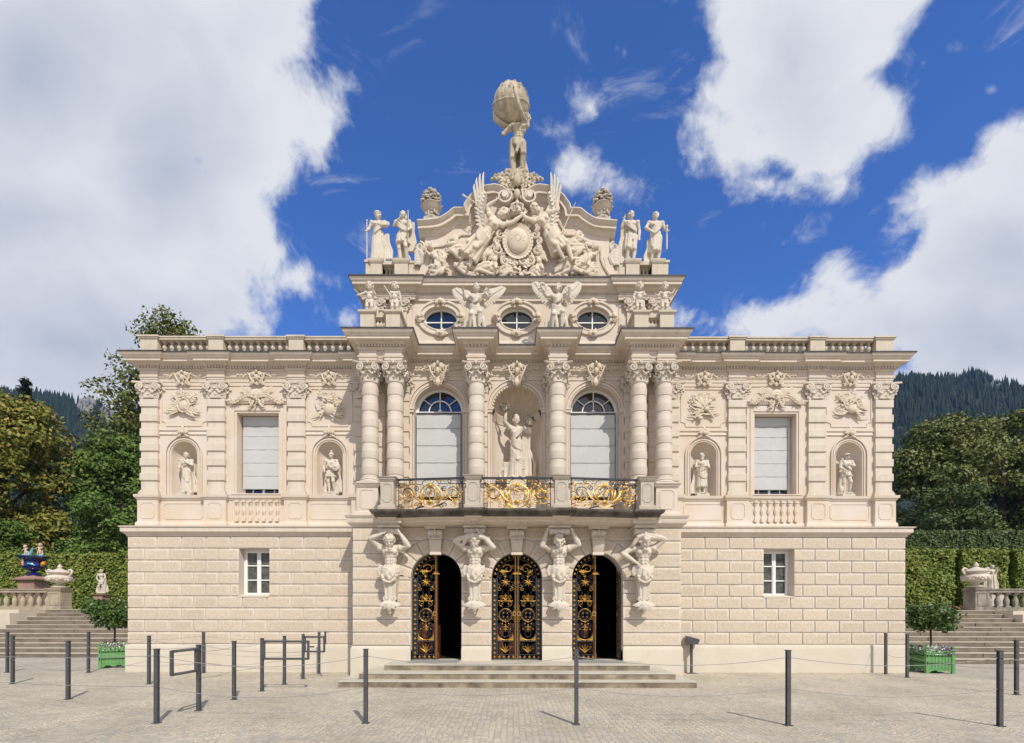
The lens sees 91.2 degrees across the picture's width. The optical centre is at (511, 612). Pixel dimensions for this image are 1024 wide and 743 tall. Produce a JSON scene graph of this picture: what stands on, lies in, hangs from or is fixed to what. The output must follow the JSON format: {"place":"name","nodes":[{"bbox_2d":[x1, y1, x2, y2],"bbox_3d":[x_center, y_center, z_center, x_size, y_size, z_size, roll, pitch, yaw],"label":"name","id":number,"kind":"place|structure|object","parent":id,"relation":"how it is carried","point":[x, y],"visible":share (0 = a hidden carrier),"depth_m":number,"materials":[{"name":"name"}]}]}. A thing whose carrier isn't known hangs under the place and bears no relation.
{"place":"outdoors","nodes":[
{"label":"outdoors","id":0,"kind":"place"},
{"bbox_2d":[10,404,110,550],"bbox_3d":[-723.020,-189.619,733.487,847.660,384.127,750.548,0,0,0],"label":"mountain","id":1,"kind":"structure","parent":0,"point":[88,431],"depth_m":691.03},
{"bbox_2d":[0,385,138,536],"bbox_3d":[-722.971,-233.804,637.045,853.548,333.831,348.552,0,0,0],"label":"conifer forest","id":2,"kind":"object","parent":1,"relation":"on","point":[62,403],"visible":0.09,"depth_m":740.90,"materials":[{"name":"plant"}]},
{"bbox_2d":[77,396,120,421],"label":"rock face","id":3,"kind":"object","parent":1,"relation":"on","point":[88,401],"visible":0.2,"depth_m":760.35},
{"bbox_2d":[0,658,1023,742],"bbox_3d":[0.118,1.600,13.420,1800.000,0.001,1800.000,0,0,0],"label":"ground","id":4,"kind":"structure","parent":0,"point":[97,708],"depth_m":8.16,"materials":[{"name":"stone"}]},
{"bbox_2d":[4,632,9,672],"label":"barrier post","id":5,"kind":"object","parent":4,"relation":"on","point":[6,652],"visible":0.98,"depth_m":13.11,"materials":[{"name":"metal"}]},
{"bbox_2d":[9,635,16,683],"bbox_3d":[-11.054,1.049,11.100,0.100,1.072,0.100,0,0,0],"label":"barrier post","id":6,"kind":"object","parent":4,"relation":"on","point":[12,659],"visible":1,"depth_m":11.07,"materials":[{"name":"metal"}]},
{"bbox_2d":[0,610,45,627],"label":"retaining wall","id":7,"kind":"structure","parent":4,"relation":"on","point":[7,617],"depth_m":20.42,"materials":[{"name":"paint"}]},
{"bbox_2d":[0,588,72,609],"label":"garden balustrade","id":8,"kind":"object","parent":7,"relation":"on","point":[58,598],"visible":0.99,"depth_m":21.83,"materials":[{"name":"stone"}]},
{"bbox_2d":[44,564,74,587],"bbox_3d":[-19.848,-1.598,22.000,0.992,1.060,0.997,0,0,38],"label":"garden urn","id":9,"kind":"object","parent":8,"relation":"on","point":[59,576],"visible":1,"depth_m":21.79,"materials":[{"name":"stone"}]},
{"bbox_2d":[0,609,128,657],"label":"garden stairs","id":10,"kind":"structure","parent":4,"relation":"on","point":[54,629],"depth_m":19.08,"materials":[{"name":"stone"}]},
{"bbox_2d":[63,641,72,699],"bbox_3d":[-8.094,1.053,9.143,0.100,1.072,0.100,0,0,0],"label":"barrier post","id":11,"kind":"object","parent":4,"relation":"on","point":[67,670],"visible":1,"depth_m":9.12,"materials":[{"name":"metal"}]},
{"bbox_2d":[85,632,91,672],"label":"barrier post","id":12,"kind":"object","parent":4,"relation":"on","point":[88,652],"visible":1,"depth_m":13.11,"materials":[{"name":"metal"}]},
{"bbox_2d":[98,642,128,668],"bbox_3d":[-11.467,1.219,14.536,0.731,0.730,0.734,0,0,-27],"label":"planter box","id":13,"kind":"object","parent":4,"relation":"on","point":[112,659],"visible":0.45,"depth_m":14.22,"materials":[{"name":"green paint"}]},
{"bbox_2d":[74,597,128,646],"bbox_3d":[-11.543,0.349,14.528,1.794,1.671,1.635,0,0,-32],"label":"bay tree","id":14,"kind":"object","parent":13,"relation":"in","point":[110,614],"visible":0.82,"depth_m":14.16,"materials":[{"name":"green plant"}]},
{"bbox_2d":[98,641,127,650],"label":"flowers","id":15,"kind":"object","parent":13,"relation":"in","point":[113,643],"visible":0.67,"depth_m":14.34,"materials":[{"name":"white plant"}]},
{"bbox_2d":[147,636,152,683],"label":"barrier post","id":16,"kind":"object","parent":4,"relation":"on","point":[148,659],"visible":1,"depth_m":11.08,"materials":[{"name":"metal"}]},
{"bbox_2d":[150,640,259,645],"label":"barrier rope","id":17,"kind":"object","parent":16,"relation":"attached to","point":[202,645],"visible":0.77,"depth_m":11.10,"materials":[{"name":"grey"}]},
{"bbox_2d":[150,660,282,665],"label":"barrier rope","id":18,"kind":"object","parent":16,"relation":"attached to","point":[215,665],"visible":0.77,"depth_m":11.10,"materials":[{"name":"grey"}]},
{"bbox_2d":[151,644,203,723],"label":"queue gate","id":19,"kind":"structure","parent":4,"relation":"on","point":[156,685],"depth_m":7.48,"materials":[{"name":"metal"}]},
{"bbox_2d":[0,656,141,657],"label":"barrier rope","id":20,"kind":"object","parent":19,"relation":"attached to","point":[73,657],"visible":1,"depth_m":7.95,"materials":[{"name":"grey"}]},
{"bbox_2d":[5,682,152,686],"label":"barrier rope","id":21,"kind":"object","parent":19,"relation":"attached to","point":[83,685],"visible":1,"depth_m":7.86,"materials":[{"name":"grey"}]},
{"bbox_2d":[159,656,362,666],"bbox_3d":[-3.602,0.705,7.204,2.998,0.168,0.008,0,0,0],"label":"barrier rope","id":22,"kind":"object","parent":19,"relation":"attached to","point":[271,666],"visible":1,"depth_m":7.20,"materials":[{"name":"grey"}]},
{"bbox_2d":[161,687,361,697],"bbox_3d":[-3.602,1.145,7.204,2.998,0.168,0.008,0,0,0],"label":"barrier rope","id":23,"kind":"object","parent":19,"relation":"attached to","point":[260,697],"visible":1,"depth_m":7.20,"materials":[{"name":"grey"}]},
{"bbox_2d":[201,632,205,672],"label":"barrier post","id":24,"kind":"object","parent":4,"relation":"on","point":[203,651],"visible":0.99,"depth_m":13.11,"materials":[{"name":"metal"}]},
{"bbox_2d":[93,636,199,639],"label":"barrier rope","id":25,"kind":"object","parent":24,"relation":"attached to","point":[145,639],"visible":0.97,"depth_m":13.13,"materials":[{"name":"grey"}]},
{"bbox_2d":[208,653,317,656],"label":"barrier rope","id":26,"kind":"object","parent":24,"relation":"attached to","point":[251,656],"visible":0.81,"depth_m":13.09,"materials":[{"name":"grey"}]},
{"bbox_2d":[230,641,236,699],"bbox_3d":[-5.069,1.057,9.143,0.100,1.072,0.100,0,0,0],"label":"barrier post","id":27,"kind":"object","parent":4,"relation":"on","point":[233,669],"visible":1,"depth_m":9.12,"materials":[{"name":"metal"}]},
{"bbox_2d":[281,636,287,684],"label":"barrier post","id":28,"kind":"object","parent":4,"relation":"on","point":[284,663],"visible":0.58,"depth_m":11.07,"materials":[{"name":"metal"}]},
{"bbox_2d":[258,638,313,691],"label":"queue gate","id":29,"kind":"structure","parent":4,"relation":"on","point":[262,650],"depth_m":10.11,"materials":[{"name":"metal"}]},
{"bbox_2d":[301,632,325,678],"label":"queue gate","id":30,"kind":"structure","parent":4,"relation":"on","point":[304,637],"depth_m":11.97,"materials":[{"name":"metal"}]},
{"bbox_2d":[316,632,320,673],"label":"barrier post","id":31,"kind":"object","parent":4,"relation":"on","point":[319,653],"visible":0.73,"depth_m":12.99,"materials":[{"name":"metal"}]},
{"bbox_2d":[361,649,369,723],"bbox_3d":[-2.104,1.061,7.213,0.100,1.072,0.100,0,0,0],"label":"barrier post","id":32,"kind":"object","parent":4,"relation":"on","point":[365,686],"visible":1,"depth_m":7.19,"materials":[{"name":"metal"}]},
{"bbox_2d":[368,656,571,664],"bbox_3d":[-0.592,0.689,7.179,3.024,0.128,0.008,0,0,1],"label":"barrier rope","id":33,"kind":"object","parent":32,"relation":"attached to","point":[471,664],"visible":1,"depth_m":7.17,"materials":[{"name":"grey"}]},
{"bbox_2d":[370,687,570,695],"bbox_3d":[-0.593,1.129,7.179,3.024,0.128,0.008,0,0,1],"label":"barrier rope","id":34,"kind":"object","parent":32,"relation":"attached to","point":[469,695],"visible":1,"depth_m":7.18,"materials":[{"name":"grey"}]},
{"bbox_2d":[116,168,916,675],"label":"palace","id":35,"kind":"structure","parent":4,"relation":"on","point":[428,534],"depth_m":13.42,"materials":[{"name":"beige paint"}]},
{"bbox_2d":[178,452,196,494],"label":"niche statue","id":36,"kind":"object","parent":35,"relation":"on","point":[188,482],"visible":0.95,"depth_m":13.81,"materials":[{"name":"stone"}]},
{"bbox_2d":[238,550,269,596],"bbox_3d":[-6.909,-1.060,13.599,0.840,1.300,0.382,0,0,0],"label":"window","id":37,"kind":"structure","parent":35,"relation":"in","point":[256,562],"depth_m":13.73,"materials":[{"name":"white paint"}]},
{"bbox_2d":[243,417,278,492],"bbox_3d":[-6.969,-4.345,14.060,1.160,2.250,0.140,0,0,0],"label":"window","id":38,"kind":"structure","parent":35,"relation":"in","point":[260,434],"depth_m":14.01,"materials":[{"name":"white paint"}]},
{"bbox_2d":[323,450,342,494],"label":"niche statue","id":39,"kind":"object","parent":35,"relation":"on","point":[334,476],"visible":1,"depth_m":13.83,"materials":[{"name":"stone"}]},
{"bbox_2d":[354,281,378,312],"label":"cherub statue","id":40,"kind":"object","parent":35,"relation":"on","point":[369,285],"visible":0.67,"depth_m":12.70,"materials":[{"name":"stone"}]},
{"bbox_2d":[364,210,392,260],"bbox_3d":[-3.601,-10.163,13.594,0.729,1.420,0.384,0,0,0],"label":"roof statue","id":41,"kind":"object","parent":35,"relation":"on","point":[381,247],"visible":0.9,"depth_m":13.52,"materials":[{"name":"stone"}]},
{"bbox_2d":[384,281,402,311],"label":"cherub statue","id":42,"kind":"object","parent":35,"relation":"on","point":[395,301],"visible":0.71,"depth_m":12.71,"materials":[{"name":"stone"}]},
{"bbox_2d":[393,210,416,260],"bbox_3d":[-2.917,-10.173,13.585,0.624,1.442,0.394,0,0,14],"label":"roof statue","id":43,"kind":"object","parent":35,"relation":"on","point":[406,242],"visible":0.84,"depth_m":13.56,"materials":[{"name":"stone"}]},
{"bbox_2d":[418,555,440,658],"bbox_3d":[-2.185,-0.253,13.120,0.630,2.900,0.580,0,0,0],"label":"door","id":44,"kind":"structure","parent":35,"relation":"in","point":[438,627],"depth_m":13.35,"materials":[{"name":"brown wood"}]},
{"bbox_2d":[420,187,442,218],"bbox_3d":[-2.147,-10.807,13.386,0.608,0.936,0.576,0,0,0],"label":"stone urn","id":45,"kind":"object","parent":35,"relation":"on","point":[430,206],"visible":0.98,"depth_m":13.22,"materials":[{"name":"stone"}]},
{"bbox_2d":[416,390,462,499],"bbox_3d":[-1.964,-4.553,13.658,1.340,3.100,0.175,0,0,0],"label":"arched window","id":46,"kind":"structure","parent":35,"relation":"in","point":[439,414],"depth_m":13.60,"materials":[{"name":"white paint"}]},
{"bbox_2d":[425,310,456,328],"bbox_3d":[-1.909,-7.873,13.570,0.900,0.620,0.040,0,0,0],"label":"oval window","id":47,"kind":"structure","parent":35,"relation":"in","point":[437,319],"depth_m":13.58,"materials":[{"name":"glass"}]},
{"bbox_2d":[452,282,505,326],"bbox_3d":[-0.842,-7.675,12.633,1.383,1.381,0.562,0,0,0],"label":"winged statue","id":48,"kind":"object","parent":35,"relation":"on","point":[476,303],"visible":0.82,"depth_m":12.63,"materials":[{"name":"stone"}]},
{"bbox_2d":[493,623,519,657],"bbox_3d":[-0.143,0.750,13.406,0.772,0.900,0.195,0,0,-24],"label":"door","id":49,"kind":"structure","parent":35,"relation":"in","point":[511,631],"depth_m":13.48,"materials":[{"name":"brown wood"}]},
{"bbox_2d":[492,79,530,173],"bbox_3d":[-0.019,-13.187,13.810,1.043,2.604,1.006,0,0,38],"label":"atlas statue","id":50,"kind":"object","parent":35,"relation":"on","point":[511,106],"visible":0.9,"depth_m":13.57,"materials":[{"name":"stone"}]},
{"bbox_2d":[498,401,535,488],"bbox_3d":[0.139,-4.475,13.524,1.044,2.351,0.477,0,0,0],"label":"victory statue","id":51,"kind":"object","parent":35,"relation":"on","point":[519,464],"visible":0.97,"depth_m":13.46,"materials":[{"name":"stone"}]},
{"bbox_2d":[501,310,532,328],"bbox_3d":[0.131,-7.870,13.570,0.900,0.620,0.040,0,0,0],"label":"oval window","id":52,"kind":"structure","parent":35,"relation":"in","point":[513,319],"depth_m":13.58,"materials":[{"name":"glass"}]},
{"bbox_2d":[531,281,581,326],"bbox_3d":[1.144,-7.732,12.636,1.303,1.501,0.568,0,0,0],"label":"winged statue","id":53,"kind":"object","parent":35,"relation":"on","point":[557,302],"visible":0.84,"depth_m":12.63,"materials":[{"name":"stone"}]},
{"bbox_2d":[572,558,596,658],"bbox_3d":[1.855,-0.247,13.120,0.630,2.900,0.580,0,0,0],"label":"door","id":54,"kind":"structure","parent":35,"relation":"in","point":[579,632],"depth_m":13.35,"materials":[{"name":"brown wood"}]},
{"bbox_2d":[577,310,608,328],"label":"oval window","id":55,"kind":"structure","parent":35,"relation":"in","point":[589,319],"depth_m":13.58,"materials":[{"name":"glass"}]},
{"bbox_2d":[570,390,617,499],"bbox_3d":[2.216,-4.547,13.658,1.340,3.100,0.175,0,0,0],"label":"arched window","id":56,"kind":"structure","parent":35,"relation":"in","point":[593,415],"depth_m":13.60,"materials":[{"name":"white paint"}]},
{"bbox_2d":[591,187,613,218],"bbox_3d":[2.413,-10.800,13.386,0.608,0.936,0.576,0,0,0],"label":"stone urn","id":57,"kind":"object","parent":35,"relation":"on","point":[602,206],"visible":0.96,"depth_m":13.22,"materials":[{"name":"stone"}]},
{"bbox_2d":[618,210,640,260],"bbox_3d":[3.186,-10.160,13.620,0.651,1.433,0.337,0,0,0],"label":"roof statue","id":58,"kind":"object","parent":35,"relation":"on","point":[629,239],"visible":0.79,"depth_m":13.57,"materials":[{"name":"stone"}]},
{"bbox_2d":[633,281,646,309],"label":"cherub statue","id":59,"kind":"object","parent":35,"relation":"on","point":[638,292],"visible":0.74,"depth_m":12.71,"materials":[{"name":"stone"}]},
{"bbox_2d":[643,211,669,260],"bbox_3d":[3.922,-10.151,13.620,0.687,1.416,0.332,0,0,0],"label":"roof statue","id":60,"kind":"object","parent":35,"relation":"on","point":[653,245],"visible":0.92,"depth_m":13.54,"materials":[{"name":"stone"}]},
{"bbox_2d":[655,281,676,309],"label":"cherub statue","id":61,"kind":"object","parent":35,"relation":"on","point":[664,293],"visible":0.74,"depth_m":12.71,"materials":[{"name":"stone"}]},
{"bbox_2d":[690,453,709,495],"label":"niche statue","id":62,"kind":"object","parent":35,"relation":"on","point":[698,485],"visible":1,"depth_m":13.82,"materials":[{"name":"stone"}]},
{"bbox_2d":[754,418,789,493],"bbox_3d":[7.219,-4.325,14.060,1.165,2.250,0.140,0,0,0],"label":"window","id":63,"kind":"structure","parent":35,"relation":"in","point":[772,435],"depth_m":14.02,"materials":[{"name":"fabric"}]},
{"bbox_2d":[763,550,794,597],"bbox_3d":[7.151,-1.040,13.599,0.840,1.300,0.382,0,0,0],"label":"window","id":64,"kind":"structure","parent":35,"relation":"in","point":[776,563],"depth_m":13.73,"materials":[{"name":"white paint"}]},
{"bbox_2d":[837,453,855,495],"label":"niche statue","id":65,"kind":"object","parent":35,"relation":"on","point":[846,464],"visible":1,"depth_m":13.82,"materials":[{"name":"stone"}]},
{"bbox_2d":[338,661,697,687],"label":"entrance steps","id":66,"kind":"structure","parent":4,"relation":"on","point":[501,674],"depth_m":10.99,"materials":[{"name":"stone"}]},
{"bbox_2d":[407,660,459,662],"bbox_3d":[-1.902,1.199,12.220,1.200,0.008,0.600,0,0,0],"label":"doormat","id":67,"kind":"object","parent":66,"relation":"on","point":[438,661],"visible":0.93,"depth_m":12.18,"materials":[{"name":"grey"}]},
{"bbox_2d":[579,660,623,662],"bbox_3d":[2.138,1.205,12.220,1.200,0.008,0.600,0,0,0],"label":"doormat","id":68,"kind":"object","parent":66,"relation":"on","point":[595,661],"visible":0.79,"depth_m":12.24,"materials":[{"name":"grey"}]},
{"bbox_2d":[572,649,579,724],"bbox_3d":[0.918,1.065,7.145,0.100,1.072,0.100,0,0,0],"label":"barrier post","id":69,"kind":"object","parent":4,"relation":"on","point":[576,686],"visible":1,"depth_m":7.12,"materials":[{"name":"metal"}]},
{"bbox_2d":[580,657,785,665],"bbox_3d":[2.418,0.693,7.128,3.000,0.128,0.008,0,0,1],"label":"barrier rope","id":70,"kind":"object","parent":69,"relation":"attached to","point":[682,665],"visible":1,"depth_m":7.12,"materials":[{"name":"grey"}]},
{"bbox_2d":[685,635,699,673],"bbox_3d":[4.733,1.112,13.156,0.354,0.990,0.340,0,0,18],"label":"sign stand","id":71,"kind":"object","parent":4,"relation":"on","point":[691,641],"visible":1,"depth_m":13.12,"materials":[{"name":"metal"}]},
{"bbox_2d":[783,650,793,725],"bbox_3d":[3.917,1.069,7.111,0.100,1.072,0.100,0,0,0],"label":"barrier post","id":72,"kind":"object","parent":4,"relation":"on","point":[788,688],"visible":1,"depth_m":7.08,"materials":[{"name":"metal"}]},
{"bbox_2d":[791,657,995,665],"bbox_3d":[5.403,0.698,7.094,2.972,0.128,0.008,0,0,1],"label":"barrier rope","id":73,"kind":"object","parent":72,"relation":"attached to","point":[890,665],"visible":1,"depth_m":7.09,"materials":[{"name":"grey"}]},
{"bbox_2d":[791,688,996,696],"bbox_3d":[5.402,1.138,7.094,2.972,0.128,0.008,0,0,1],"label":"barrier rope","id":74,"kind":"object","parent":72,"relation":"attached to","point":[883,696],"visible":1,"depth_m":7.09,"materials":[{"name":"grey"}]},
{"bbox_2d":[882,633,887,673],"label":"barrier post","id":75,"kind":"object","parent":4,"relation":"on","point":[885,652],"visible":1,"depth_m":13.05,"materials":[{"name":"metal"}]},
{"bbox_2d":[904,634,910,677],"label":"barrier post","id":76,"kind":"object","parent":4,"relation":"on","point":[906,655],"visible":1,"depth_m":12.35,"materials":[{"name":"metal"}]},
{"bbox_2d":[908,638,1013,646],"bbox_3d":[9.809,0.694,11.088,0.008,0.108,2.584,0,0,-2],"label":"barrier rope","id":77,"kind":"object","parent":76,"relation":"attached to","point":[964,646],"visible":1,"depth_m":10.86,"materials":[{"name":"grey"}]},
{"bbox_2d":[909,644,954,673],"bbox_3d":[11.318,1.251,13.520,0.731,0.730,0.734,0,0,8],"label":"planter box","id":78,"kind":"object","parent":4,"relation":"on","point":[942,659],"visible":0.85,"depth_m":13.22,"materials":[{"name":"green paint"}]},
{"bbox_2d":[909,644,955,655],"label":"flowers","id":79,"kind":"object","parent":78,"relation":"in","point":[936,648],"visible":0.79,"depth_m":13.36,"materials":[{"name":"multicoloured plant"}]},
{"bbox_2d":[904,601,966,647],"bbox_3d":[11.263,0.450,13.468,1.438,1.532,1.269,0,0,0],"label":"bay tree","id":80,"kind":"object","parent":78,"relation":"in","point":[930,617],"visible":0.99,"depth_m":13.26,"materials":[{"name":"green plant"}]},
{"bbox_2d":[903,610,1023,663],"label":"garden stairs","id":81,"kind":"structure","parent":4,"relation":"on","point":[981,632],"depth_m":17.39,"materials":[{"name":"stone"}]},
{"bbox_2d":[993,650,1006,726],"bbox_3d":[6.888,1.074,7.078,0.100,1.072,0.100,0,0,0],"label":"barrier post","id":82,"kind":"object","parent":4,"relation":"on","point":[1000,688],"visible":1,"depth_m":7.05,"materials":[{"name":"metal"}]},
{"bbox_2d":[994,611,1023,622],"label":"retaining wall","id":83,"kind":"structure","parent":4,"relation":"on","point":[1018,616],"depth_m":19.14,"materials":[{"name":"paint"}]},
{"bbox_2d":[961,588,1023,610],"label":"garden balustrade","id":84,"kind":"object","parent":83,"relation":"on","point":[977,599],"visible":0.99,"depth_m":20.43,"materials":[{"name":"stone"}]},
{"bbox_2d":[960,562,992,587],"bbox_3d":[19.065,-1.543,20.601,0.992,1.060,0.997,0,0,38],"label":"garden urn","id":85,"kind":"object","parent":84,"relation":"on","point":[975,575],"visible":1,"depth_m":20.41,"materials":[{"name":"stone"}]},
{"bbox_2d":[1012,640,1019,694],"bbox_3d":[9.859,1.078,9.798,0.100,1.072,0.100,0,0,0],"label":"barrier post","id":86,"kind":"object","parent":4,"relation":"on","point":[1016,665],"visible":1,"depth_m":9.77,"materials":[{"name":"metal"}]},
{"bbox_2d":[0,0,1023,409],"label":"sky","id":87,"kind":"structure","parent":0,"point":[832,168],"materials":[{"name":"blue"}]},
{"bbox_2d":[892,381,1022,525],"bbox_3d":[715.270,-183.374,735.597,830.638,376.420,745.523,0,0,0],"label":"mountain","id":88,"kind":"structure","parent":0,"point":[908,501],"depth_m":652.20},
{"bbox_2d":[892,366,1023,519],"bbox_3d":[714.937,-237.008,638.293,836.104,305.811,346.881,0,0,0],"label":"conifer forest","id":89,"kind":"object","parent":88,"relation":"on","point":[966,387],"visible":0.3,"depth_m":695.35,"materials":[{"name":"plant"}]},
{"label":"hillside","id":90,"kind":"structure","parent":0,"visible":0},
{"bbox_2d":[0,518,41,553],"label":"tree","id":91,"kind":"object","parent":90,"relation":"on","point":[14,535],"visible":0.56,"depth_m":35.63,"materials":[{"name":"green plant"}]},
{"bbox_2d":[9,376,62,547],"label":"spruce tree","id":92,"kind":"object","parent":90,"relation":"on","point":[26,384],"visible":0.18,"depth_m":56.75,"materials":[{"name":"green plant"}]},
{"bbox_2d":[0,387,92,552],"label":"tree","id":93,"kind":"object","parent":90,"relation":"on","point":[25,437],"visible":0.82,"depth_m":40.43,"materials":[{"name":"green plant"}]},
{"bbox_2d":[40,427,140,552],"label":"tree","id":94,"kind":"object","parent":90,"relation":"on","point":[107,466],"visible":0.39,"depth_m":44.22,"materials":[{"name":"green plant"}]},
{"bbox_2d":[50,489,136,553],"bbox_3d":[-29.121,-4.429,36.303,7.479,8.379,6.215,0,0,0],"label":"tree","id":95,"kind":"object","parent":90,"relation":"on","point":[105,528],"visible":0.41,"depth_m":35.15,"materials":[{"name":"green plant"}]},
{"bbox_2d":[78,411,121,523],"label":"spruce tree","id":96,"kind":"object","parent":90,"relation":"on","point":[103,439],"visible":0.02,"depth_m":60.63,"materials":[{"name":"green plant"}]},
{"bbox_2d":[75,392,140,543],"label":"spruce tree","id":97,"kind":"object","parent":90,"relation":"on","point":[125,434],"visible":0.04,"depth_m":57.63,"materials":[{"name":"green plant"}]},
{"bbox_2d":[77,303,203,477],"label":"tree","id":98,"kind":"object","parent":90,"relation":"on","point":[179,328],"visible":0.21,"depth_m":47.96,"materials":[{"name":"green plant"}]},
{"bbox_2d":[892,410,1022,530],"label":"tree","id":99,"kind":"object","parent":90,"relation":"on","point":[917,457],"visible":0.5,"depth_m":54.86,"materials":[{"name":"green plant"}]},
{"bbox_2d":[905,479,1011,531],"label":"tree","id":100,"kind":"object","parent":90,"relation":"on","point":[964,506],"visible":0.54,"depth_m":48.43,"materials":[{"name":"green plant"}]},
{"bbox_2d":[905,528,1023,549],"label":"clipped hedge","id":101,"kind":"object","parent":90,"relation":"on","point":[967,539],"visible":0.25,"depth_m":45.01,"materials":[{"name":"green plant"}]},
{"bbox_2d":[945,406,1023,530],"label":"tree","id":102,"kind":"object","parent":90,"relation":"on","point":[1008,493],"visible":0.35,"depth_m":56.88,"materials":[{"name":"green plant"}]},
{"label":"terrace","id":103,"kind":"structure","parent":0,"visible":0},
{"bbox_2d":[11,575,48,604],"bbox_3d":[-24.809,-0.968,25.915,1.180,1.867,1.010,0,0,0],"label":"marble pedestal","id":104,"kind":"object","parent":103,"relation":"on","point":[31,582],"visible":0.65,"depth_m":25.58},
{"bbox_2d":[15,543,50,575],"bbox_3d":[-24.807,-2.748,26.000,1.412,1.693,1.392,0,0,0],"label":"majolica vase","id":105,"kind":"object","parent":104,"relation":"on","point":[33,564],"visible":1,"depth_m":25.82,"materials":[{"name":"blue ceramic"}]},
{"bbox_2d":[0,550,129,608],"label":"clipped hedge","id":106,"kind":"object","parent":103,"relation":"on","point":[86,567],"visible":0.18,"depth_m":29.98,"materials":[{"name":"green plant"}]},
{"bbox_2d":[91,569,110,602],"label":"garden statue","id":107,"kind":"object","parent":103,"relation":"on","point":[102,588],"visible":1,"depth_m":28.44,"materials":[{"name":"stone"}]},
{"bbox_2d":[904,547,1023,609],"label":"clipped hedge","id":108,"kind":"object","parent":103,"relation":"on","point":[933,575],"visible":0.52,"depth_m":26.96,"materials":[{"name":"green plant"}]},
{"bbox_2d":[983,565,1003,605],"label":"garden statue","id":109,"kind":"object","parent":103,"relation":"on","point":[992,583],"visible":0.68,"depth_m":22.30,"materials":[{"name":"stone"}]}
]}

